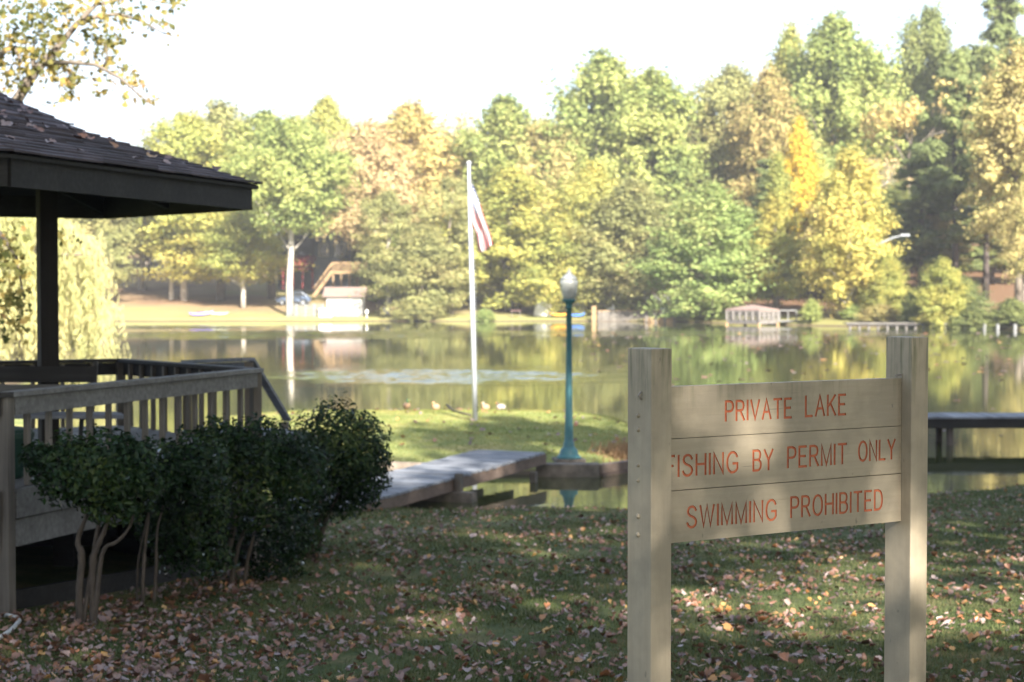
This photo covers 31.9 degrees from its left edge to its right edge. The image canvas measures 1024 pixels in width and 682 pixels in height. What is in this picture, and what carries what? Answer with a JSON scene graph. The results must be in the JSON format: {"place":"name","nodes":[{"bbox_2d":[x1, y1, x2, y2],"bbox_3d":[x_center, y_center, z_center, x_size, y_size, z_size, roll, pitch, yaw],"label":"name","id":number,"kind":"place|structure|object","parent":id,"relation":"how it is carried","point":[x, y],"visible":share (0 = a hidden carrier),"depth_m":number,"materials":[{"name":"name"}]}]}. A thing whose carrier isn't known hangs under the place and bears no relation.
{"place":"outdoors","nodes":[
{"label":"outdoors","id":0,"kind":"place"},
{"bbox_2d":[84,325,257,329],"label":"water","id":1,"kind":"structure","parent":0,"point":[143,327],"depth_m":148.95,"materials":[{"name":"liquid"}]},
{"bbox_2d":[69,330,510,340],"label":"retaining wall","id":2,"kind":"structure","parent":0,"point":[209,335],"depth_m":127.06,"materials":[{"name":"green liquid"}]},
{"bbox_2d":[207,409,627,462],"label":"island grass","id":3,"kind":"structure","parent":0,"point":[589,419],"depth_m":39.89,"materials":[{"name":"green plant"}]},
{"bbox_2d":[264,368,627,384],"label":"water","id":4,"kind":"structure","parent":0,"point":[407,376],"depth_m":68.76,"materials":[{"name":"green liquid"}]},
{"bbox_2d":[0,321,1023,509],"bbox_3d":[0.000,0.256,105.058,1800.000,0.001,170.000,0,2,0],"label":"water","id":5,"kind":"structure","parent":0,"point":[976,458],"depth_m":79.57,"materials":[{"name":"green liquid"}]},
{"bbox_2d":[642,315,675,321],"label":"dock","id":6,"kind":"object","parent":5,"relation":"in","point":[661,319],"visible":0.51,"depth_m":171.41,"materials":[{"name":"brown wood"}]},
{"bbox_2d":[556,332,1022,434],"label":"floating leaves","id":7,"kind":"object","parent":5,"relation":"on","point":[820,358],"visible":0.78,"depth_m":98.13,"materials":[{"name":"orange plant"}]},
{"bbox_2d":[843,322,919,327],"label":"dock","id":8,"kind":"object","parent":5,"relation":"in","point":[886,324],"visible":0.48,"depth_m":146.83,"materials":[{"name":"white wood"}]},
{"bbox_2d":[928,412,1023,444],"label":"dock","id":9,"kind":"object","parent":5,"relation":"in","point":[948,421],"visible":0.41,"depth_m":39.22,"materials":[{"name":"grey wood"}]},
{"bbox_2d":[0,242,1023,681],"bbox_3d":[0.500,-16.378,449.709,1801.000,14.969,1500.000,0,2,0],"label":"ground","id":10,"kind":"structure","parent":0,"point":[150,302],"depth_m":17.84,"materials":[{"name":"green plant"}]},
{"bbox_2d":[0,613,21,639],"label":"garden hose","id":11,"kind":"object","parent":10,"relation":"on","point":[14,627],"visible":0.86,"depth_m":13.22,"materials":[{"name":"white plastic"}]},
{"bbox_2d":[0,217,130,364],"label":"willow tree","id":12,"kind":"object","parent":10,"relation":"on","point":[81,315],"visible":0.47,"depth_m":79.20,"materials":[{"name":"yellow plant"}]},
{"bbox_2d":[17,423,169,623],"bbox_3d":[-3.177,1.428,13.664,1.096,1.608,0.842,1,2,24],"label":"bush","id":13,"kind":"object","parent":10,"relation":"on","point":[117,476],"visible":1,"depth_m":13.52,"materials":[{"name":"green plant"}]},
{"bbox_2d":[0,0,190,344],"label":"maple tree","id":14,"kind":"object","parent":10,"relation":"on","point":[57,42],"visible":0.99,"depth_m":27.59,"materials":[{"name":"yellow plant"}]},
{"bbox_2d":[68,218,154,302],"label":"tree","id":15,"kind":"object","parent":10,"relation":"on","point":[116,236],"visible":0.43,"depth_m":190.24,"materials":[{"name":"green plant"}]},
{"bbox_2d":[0,92,263,613],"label":"gazebo","id":16,"kind":"object","parent":10,"relation":"on","point":[44,183],"visible":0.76,"depth_m":16.40,"materials":[{"name":"brown wood"}]},
{"bbox_2d":[15,426,34,478],"bbox_3d":[-4.152,0.919,14.785,0.420,0.430,0.414,0,2,0],"label":"bin","id":17,"kind":"object","parent":16,"relation":"on","point":[19,472],"visible":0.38,"depth_m":14.67,"materials":[{"name":"green plastic"}]},
{"bbox_2d":[0,361,123,444],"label":"bench","id":18,"kind":"object","parent":16,"relation":"on","point":[48,373],"visible":0.42,"depth_m":16.96,"materials":[{"name":"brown wood"}]},
{"bbox_2d":[113,216,178,289],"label":"tree","id":19,"kind":"object","parent":10,"relation":"on","point":[142,285],"visible":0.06,"depth_m":209.42,"materials":[{"name":"green plant"}]},
{"bbox_2d":[131,153,193,299],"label":"tree","id":20,"kind":"object","parent":10,"relation":"on","point":[171,292],"visible":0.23,"depth_m":195.44,"materials":[{"name":"green plant"}]},
{"bbox_2d":[126,424,239,604],"bbox_3d":[-2.823,1.476,15.141,0.974,1.587,1.106,0,2,0],"label":"bush","id":21,"kind":"object","parent":10,"relation":"on","point":[192,486],"visible":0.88,"depth_m":15.08,"materials":[{"name":"green plant"}]},
{"bbox_2d":[129,100,247,300],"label":"tree","id":22,"kind":"object","parent":10,"relation":"on","point":[190,139],"visible":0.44,"depth_m":192.95,"materials":[{"name":"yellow plant"}]},
{"bbox_2d":[131,84,259,286],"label":"tree","id":23,"kind":"object","parent":10,"relation":"on","point":[217,111],"visible":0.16,"depth_m":202.54,"materials":[{"name":"green plant"}]},
{"bbox_2d":[128,212,314,300],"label":"tree","id":24,"kind":"object","parent":10,"relation":"on","point":[194,275],"visible":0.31,"depth_m":193.65,"materials":[{"name":"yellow plant"}]},
{"bbox_2d":[187,210,301,308],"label":"tree","id":25,"kind":"object","parent":10,"relation":"on","point":[230,247],"visible":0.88,"depth_m":187.31,"materials":[{"name":"green plant"}]},
{"bbox_2d":[181,357,328,525],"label":"railing","id":26,"kind":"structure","parent":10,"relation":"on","point":[271,393],"depth_m":19.81,"materials":[{"name":"grey wood"}]},
{"bbox_2d":[184,411,332,585],"bbox_3d":[-2.333,1.472,16.555,1.424,1.700,1.356,0,2,0],"label":"bush","id":27,"kind":"object","parent":10,"relation":"on","point":[262,462],"visible":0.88,"depth_m":16.25,"materials":[{"name":"green plant"}]},
{"bbox_2d":[205,104,349,298],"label":"tree","id":28,"kind":"object","parent":10,"relation":"on","point":[264,116],"visible":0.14,"depth_m":197.74,"materials":[{"name":"green plant"}]},
{"bbox_2d":[209,100,370,315],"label":"tree","id":29,"kind":"object","parent":10,"relation":"on","point":[293,187],"visible":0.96,"depth_m":178.36,"materials":[{"name":"green plant"}]},
{"bbox_2d":[275,292,311,304],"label":"parked car","id":30,"kind":"object","parent":10,"relation":"on","point":[303,298],"visible":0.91,"depth_m":191.15,"materials":[{"name":"paint"}]},
{"bbox_2d":[287,303,323,316],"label":"fence","id":31,"kind":"object","parent":10,"relation":"on","point":[308,308],"visible":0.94,"depth_m":178.97,"materials":[{"name":"white wood"}]},
{"bbox_2d":[276,220,356,292],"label":"house","id":32,"kind":"structure","parent":10,"relation":"on","point":[311,249],"depth_m":207.85,"materials":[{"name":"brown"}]},
{"bbox_2d":[319,244,327,255],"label":"window","id":33,"kind":"structure","parent":32,"relation":"in","point":[323,248],"depth_m":207.71,"materials":[{"name":"grey glass"}]},
{"bbox_2d":[318,309,332,316],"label":"storage box","id":34,"kind":"object","parent":10,"relation":"on","point":[325,312],"visible":0.99,"depth_m":178.10,"materials":[{"name":"white paint"}]},
{"bbox_2d":[294,90,358,213],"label":"tree","id":35,"kind":"object","parent":10,"relation":"on","point":[325,108],"visible":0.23,"depth_m":219.98,"materials":[{"name":"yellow plant"}]},
{"bbox_2d":[273,391,393,559],"bbox_3d":[-1.803,1.493,18.852,1.306,1.922,1.174,-2,2,-41],"label":"bush","id":36,"kind":"object","parent":10,"relation":"on","point":[356,467],"visible":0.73,"depth_m":18.66,"materials":[{"name":"green plant"}]},
{"bbox_2d":[312,262,365,300],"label":"wooden stairs","id":37,"kind":"structure","parent":10,"relation":"on","point":[331,273],"depth_m":196.89,"materials":[{"name":"beige wood"}]},
{"bbox_2d":[323,287,367,315],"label":"shed","id":38,"kind":"structure","parent":10,"relation":"on","point":[340,301],"depth_m":180.99,"materials":[{"name":"white"}]},
{"bbox_2d":[314,237,379,286],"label":"tree","id":39,"kind":"object","parent":10,"relation":"on","point":[352,254],"visible":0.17,"depth_m":207.90,"materials":[{"name":"green plant"}]},
{"bbox_2d":[313,111,432,300],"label":"tree","id":40,"kind":"object","parent":10,"relation":"on","point":[372,138],"visible":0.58,"depth_m":195.09,"materials":[{"name":"orange plant"}]},
{"bbox_2d":[334,187,443,315],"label":"tree","id":41,"kind":"object","parent":10,"relation":"on","point":[388,203],"visible":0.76,"depth_m":181.23,"materials":[{"name":"green plant"}]},
{"bbox_2d":[339,222,454,302],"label":"tree","id":42,"kind":"object","parent":10,"relation":"on","point":[371,283],"visible":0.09,"depth_m":195.26,"materials":[{"name":"green plant"}]},
{"bbox_2d":[329,83,477,242],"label":"tree","id":43,"kind":"object","parent":10,"relation":"on","point":[408,121],"visible":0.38,"depth_m":202.42,"materials":[{"name":"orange plant"}]},
{"bbox_2d":[270,450,545,513],"bbox_3d":[-1.461,2.955,29.453,1.970,1.674,7.623,1,2,23],"label":"footbridge","id":44,"kind":"object","parent":10,"relation":"on","point":[448,478],"visible":0.54,"depth_m":29.65,"materials":[{"name":"grey wood"}]},
{"bbox_2d":[383,461,423,471],"bbox_3d":[-2.273,2.317,32.832,1.860,0.240,0.270,0,2,0],"label":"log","id":45,"kind":"object","parent":44,"relation":"on","point":[398,465],"visible":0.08,"depth_m":32.74,"materials":[{"name":"wood"}]},
{"bbox_2d":[385,298,449,320],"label":"shore shrub","id":46,"kind":"object","parent":10,"relation":"on","point":[419,310],"visible":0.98,"depth_m":175.87,"materials":[{"name":"green plant"}]},
{"bbox_2d":[349,219,487,318],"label":"tree","id":47,"kind":"object","parent":10,"relation":"on","point":[418,266],"visible":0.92,"depth_m":177.94,"materials":[{"name":"green plant"}]},
{"bbox_2d":[262,407,625,456],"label":"island leaves","id":48,"kind":"object","parent":10,"relation":"on","point":[481,429],"visible":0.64,"depth_m":40.07,"materials":[{"name":"brown plant"}]},
{"bbox_2d":[411,172,499,314],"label":"tree","id":49,"kind":"object","parent":10,"relation":"on","point":[460,203],"visible":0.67,"depth_m":180.41,"materials":[{"name":"green plant"}]},
{"bbox_2d":[437,107,486,178],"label":"tree","id":50,"kind":"object","parent":10,"relation":"on","point":[464,119],"visible":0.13,"depth_m":216.65,"materials":[{"name":"green plant"}]},
{"bbox_2d":[466,161,478,420],"bbox_3d":[-0.907,-1.044,41.166,0.282,6.173,0.166,0,2,0],"label":"flagpole","id":51,"kind":"object","parent":10,"relation":"on","point":[475,408],"visible":0.94,"depth_m":41.15,"materials":[{"name":"metal"}]},
{"bbox_2d":[472,184,492,252],"bbox_3d":[-0.675,-2.831,41.067,0.474,1.631,0.257,-1,2,-17],"label":"flag","id":52,"kind":"object","parent":51,"relation":"attached to","point":[483,237],"visible":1,"depth_m":41.07,"materials":[{"name":"fabric"}]},
{"bbox_2d":[475,308,495,320],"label":"shore shrub","id":53,"kind":"object","parent":10,"relation":"on","point":[484,314],"visible":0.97,"depth_m":175.56,"materials":[{"name":"green plant"}]},
{"bbox_2d":[421,154,581,311],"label":"tree","id":54,"kind":"object","parent":10,"relation":"on","point":[514,188],"visible":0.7,"depth_m":182.72,"materials":[{"name":"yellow plant"}]},
{"bbox_2d":[431,81,577,243],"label":"tree","id":55,"kind":"object","parent":10,"relation":"on","point":[503,119],"visible":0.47,"depth_m":201.19,"materials":[{"name":"green plant"}]},
{"bbox_2d":[0,483,1023,681],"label":"fallen leaves","id":56,"kind":"object","parent":10,"relation":"on","point":[98,665],"visible":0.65,"depth_m":13.54,"materials":[{"name":"brown plant"}]},
{"bbox_2d":[483,109,591,241],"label":"tree","id":57,"kind":"object","parent":10,"relation":"on","point":[557,165],"visible":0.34,"depth_m":198.86,"materials":[{"name":"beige plant"}]},
{"bbox_2d":[534,299,553,315],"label":"covered boat","id":58,"kind":"object","parent":10,"relation":"on","point":[539,308],"visible":0.59,"depth_m":181.15,"materials":[{"name":"beige fabric"}]},
{"bbox_2d":[503,210,612,317],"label":"tree","id":59,"kind":"object","parent":10,"relation":"on","point":[550,291],"visible":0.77,"depth_m":179.78,"materials":[{"name":"green plant"}]},
{"bbox_2d":[536,462,599,476],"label":"concrete wall","id":60,"kind":"structure","parent":10,"relation":"on","point":[569,469],"depth_m":32.74,"materials":[{"name":"grey concrete"}]},
{"bbox_2d":[552,267,585,461],"bbox_3d":[1.068,0.541,33.653,0.560,3.840,0.560,0,2,-8],"label":"lamp post","id":61,"kind":"object","parent":10,"relation":"on","point":[568,286],"visible":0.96,"depth_m":33.57,"materials":[{"name":"metal"}]},
{"bbox_2d":[537,153,633,310],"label":"tree","id":62,"kind":"object","parent":10,"relation":"on","point":[590,175],"visible":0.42,"depth_m":185.16,"materials":[{"name":"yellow plant"}]},
{"bbox_2d":[587,431,627,462],"bbox_3d":[2.597,2.372,34.916,2.393,1.141,3.058,0,2,0],"label":"dry grass tuft","id":63,"kind":"object","parent":10,"relation":"on","point":[616,452],"visible":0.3,"depth_m":34.85,"materials":[{"name":"plant"}]},
{"bbox_2d":[517,31,708,214],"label":"tree","id":64,"kind":"object","parent":10,"relation":"on","point":[597,82],"visible":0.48,"depth_m":200.12,"materials":[{"name":"green plant"}]},
{"bbox_2d":[599,460,627,476],"bbox_3d":[2.693,2.363,35.645,0.933,0.365,5.983,0,2,15],"label":"timber edging","id":65,"kind":"object","parent":10,"relation":"on","point":[613,468],"visible":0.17,"depth_m":33.15,"materials":[{"name":"brown wood"}]},
{"bbox_2d":[539,172,703,311],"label":"tree","id":66,"kind":"object","parent":10,"relation":"on","point":[631,201],"visible":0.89,"depth_m":178.42,"materials":[{"name":"green plant"}]},
{"bbox_2d":[592,306,679,320],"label":"bulkhead","id":67,"kind":"object","parent":10,"relation":"on","point":[624,315],"visible":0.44,"depth_m":175.56,"materials":[{"name":"grey wood"}]},
{"bbox_2d":[584,60,718,294],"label":"tree","id":68,"kind":"object","parent":10,"relation":"on","point":[654,88],"visible":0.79,"depth_m":196.77,"materials":[{"name":"green plant"}]},
{"bbox_2d":[675,89,710,275],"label":"tree","id":69,"kind":"object","parent":10,"relation":"on","point":[689,131],"visible":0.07,"depth_m":220.90,"materials":[{"name":"green plant"}]},
{"bbox_2d":[598,176,799,319],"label":"tree","id":70,"kind":"object","parent":10,"relation":"on","point":[707,214],"visible":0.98,"depth_m":168.81,"materials":[{"name":"green plant"}]},
{"bbox_2d":[680,50,781,278],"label":"tree","id":71,"kind":"object","parent":10,"relation":"on","point":[732,83],"visible":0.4,"depth_m":202.05,"materials":[{"name":"green plant"}]},
{"bbox_2d":[725,304,799,325],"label":"dock house","id":72,"kind":"structure","parent":10,"relation":"on","point":[769,317],"depth_m":158.37,"materials":[{"name":"white wood"}]},
{"bbox_2d":[741,158,795,297],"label":"tree","id":73,"kind":"object","parent":10,"relation":"on","point":[761,171],"visible":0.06,"depth_m":183.22,"materials":[{"name":"green plant"}]},
{"bbox_2d":[729,148,815,309],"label":"tree","id":74,"kind":"object","parent":10,"relation":"on","point":[775,208],"visible":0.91,"depth_m":168.97,"materials":[{"name":"yellow plant"}]},
{"bbox_2d":[627,336,927,681],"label":"sign","id":75,"kind":"object","parent":10,"relation":"on","point":[711,461],"visible":1,"depth_m":6.59,"materials":[{"name":"paint"}]},
{"bbox_2d":[712,54,842,245],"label":"tree","id":76,"kind":"object","parent":10,"relation":"on","point":[770,94],"visible":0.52,"depth_m":193.80,"materials":[{"name":"orange plant"}]},
{"bbox_2d":[761,15,830,153],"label":"tree","id":77,"kind":"object","parent":10,"relation":"on","point":[778,56],"visible":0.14,"depth_m":210.49,"materials":[{"name":"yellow plant"}]},
{"bbox_2d":[767,114,826,297],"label":"tree","id":78,"kind":"object","parent":10,"relation":"on","point":[799,144],"visible":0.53,"depth_m":179.71,"materials":[{"name":"yellow plant"}]},
{"bbox_2d":[795,298,824,322],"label":"shore shrub","id":79,"kind":"object","parent":10,"relation":"on","point":[812,310],"visible":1,"depth_m":157.55,"materials":[{"name":"green plant"}]},
{"bbox_2d":[784,138,847,294],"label":"tree","id":80,"kind":"object","parent":10,"relation":"on","point":[823,158],"visible":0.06,"depth_m":182.22,"materials":[{"name":"yellow plant"}]},
{"bbox_2d":[792,184,863,299],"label":"tree","id":81,"kind":"object","parent":10,"relation":"on","point":[808,228],"visible":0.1,"depth_m":175.51,"materials":[{"name":"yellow plant"}]},
{"bbox_2d":[746,2,933,203],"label":"tree","id":82,"kind":"object","parent":10,"relation":"on","point":[834,46],"visible":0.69,"depth_m":200.19,"materials":[{"name":"green plant"}]},
{"bbox_2d":[833,303,867,319],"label":"shore shrub","id":83,"kind":"object","parent":10,"relation":"on","point":[854,306],"visible":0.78,"depth_m":157.44,"materials":[{"name":"green plant"}]},
{"bbox_2d":[785,135,917,317],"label":"tree","id":84,"kind":"object","parent":10,"relation":"on","point":[842,239],"visible":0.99,"depth_m":157.36,"materials":[{"name":"yellow plant"}]},
{"bbox_2d":[857,167,895,209],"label":"tree","id":85,"kind":"object","parent":10,"relation":"on","point":[888,186],"visible":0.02,"depth_m":194.66,"materials":[{"name":"yellow plant"}]},
{"bbox_2d":[851,303,902,321],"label":"shore shrub","id":86,"kind":"object","parent":10,"relation":"on","point":[877,312],"visible":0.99,"depth_m":153.25,"materials":[{"name":"beige plant"}]},
{"bbox_2d":[849,155,913,267],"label":"tree","id":87,"kind":"object","parent":10,"relation":"on","point":[888,172],"visible":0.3,"depth_m":186.45,"materials":[{"name":"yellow plant"}]},
{"bbox_2d":[857,247,918,318],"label":"tree","id":88,"kind":"object","parent":10,"relation":"on","point":[881,290],"visible":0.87,"depth_m":155.07,"materials":[{"name":"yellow plant"}]},
{"bbox_2d":[876,179,924,275],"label":"tree","id":89,"kind":"object","parent":10,"relation":"on","point":[897,194],"visible":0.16,"depth_m":185.33,"materials":[{"name":"green plant"}]},
{"bbox_2d":[857,76,956,279],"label":"tree","id":90,"kind":"object","parent":10,"relation":"on","point":[906,119],"visible":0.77,"depth_m":188.45,"materials":[{"name":"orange plant"}]},
{"bbox_2d":[895,288,924,327],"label":"shore shrub","id":91,"kind":"object","parent":10,"relation":"on","point":[906,312],"visible":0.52,"depth_m":149.68,"materials":[{"name":"green plant"}]},
{"bbox_2d":[879,0,966,179],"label":"tree","id":92,"kind":"object","parent":10,"relation":"on","point":[930,40],"visible":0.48,"depth_m":203.11,"materials":[{"name":"green plant"}]},
{"bbox_2d":[883,146,966,293],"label":"tree","id":93,"kind":"object","parent":10,"relation":"on","point":[913,224],"visible":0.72,"depth_m":170.50,"materials":[{"name":"green plant"}]},
{"bbox_2d":[906,255,980,328],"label":"tree","id":94,"kind":"object","parent":10,"relation":"on","point":[932,297],"visible":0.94,"depth_m":146.11,"materials":[{"name":"yellow plant"}]},
{"bbox_2d":[908,203,978,282],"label":"tree","id":95,"kind":"object","parent":10,"relation":"on","point":[938,223],"visible":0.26,"depth_m":172.11,"materials":[{"name":"green plant"}]},
{"bbox_2d":[905,194,989,273],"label":"tree","id":96,"kind":"object","parent":10,"relation":"on","point":[977,261],"visible":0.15,"depth_m":173.80,"materials":[{"name":"green plant"}]},
{"bbox_2d":[908,49,1006,271],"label":"tree","id":97,"kind":"object","parent":10,"relation":"on","point":[949,179],"visible":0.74,"depth_m":166.73,"materials":[{"name":"green plant"}]},
{"bbox_2d":[932,38,998,166],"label":"tree","id":98,"kind":"object","parent":10,"relation":"on","point":[981,46],"visible":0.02,"depth_m":229.51,"materials":[{"name":"green plant"}]},
{"bbox_2d":[936,274,998,317],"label":"tree","id":99,"kind":"object","parent":10,"relation":"on","point":[974,292],"visible":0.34,"depth_m":147.95,"materials":[{"name":"green plant"}]},
{"bbox_2d":[946,305,1002,329],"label":"shore shrub","id":100,"kind":"object","parent":10,"relation":"on","point":[973,317],"visible":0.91,"depth_m":144.01,"materials":[{"name":"green plant"}]},
{"bbox_2d":[940,156,1012,299],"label":"tree","id":101,"kind":"object","parent":10,"relation":"on","point":[957,233],"visible":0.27,"depth_m":164.69,"materials":[{"name":"green plant"}]},
{"bbox_2d":[948,38,1023,300],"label":"tree","id":102,"kind":"object","parent":10,"relation":"on","point":[1002,109],"visible":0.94,"depth_m":150.70,"materials":[{"name":"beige plant"}]},
{"bbox_2d":[960,204,1012,284],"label":"tree","id":103,"kind":"object","parent":10,"relation":"on","point":[994,262],"visible":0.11,"depth_m":179.00,"materials":[{"name":"green plant"}]},
{"bbox_2d":[951,0,1023,272],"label":"tree","id":104,"kind":"object","parent":10,"relation":"on","point":[1000,31],"visible":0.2,"depth_m":187.92,"materials":[{"name":"green plant"}]},
{"bbox_2d":[983,297,1023,326],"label":"shore shrub","id":105,"kind":"object","parent":10,"relation":"on","point":[1009,312],"visible":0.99,"depth_m":143.11,"materials":[{"name":"green plant"}]},
{"bbox_2d":[987,187,1023,303],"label":"tree","id":106,"kind":"object","parent":10,"relation":"on","point":[1012,244],"visible":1,"depth_m":146.38,"materials":[{"name":"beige plant"}]},
{"bbox_2d":[0,0,1023,147],"label":"sky","id":107,"kind":"structure","parent":0,"point":[374,54],"materials":[{"name":"white"}]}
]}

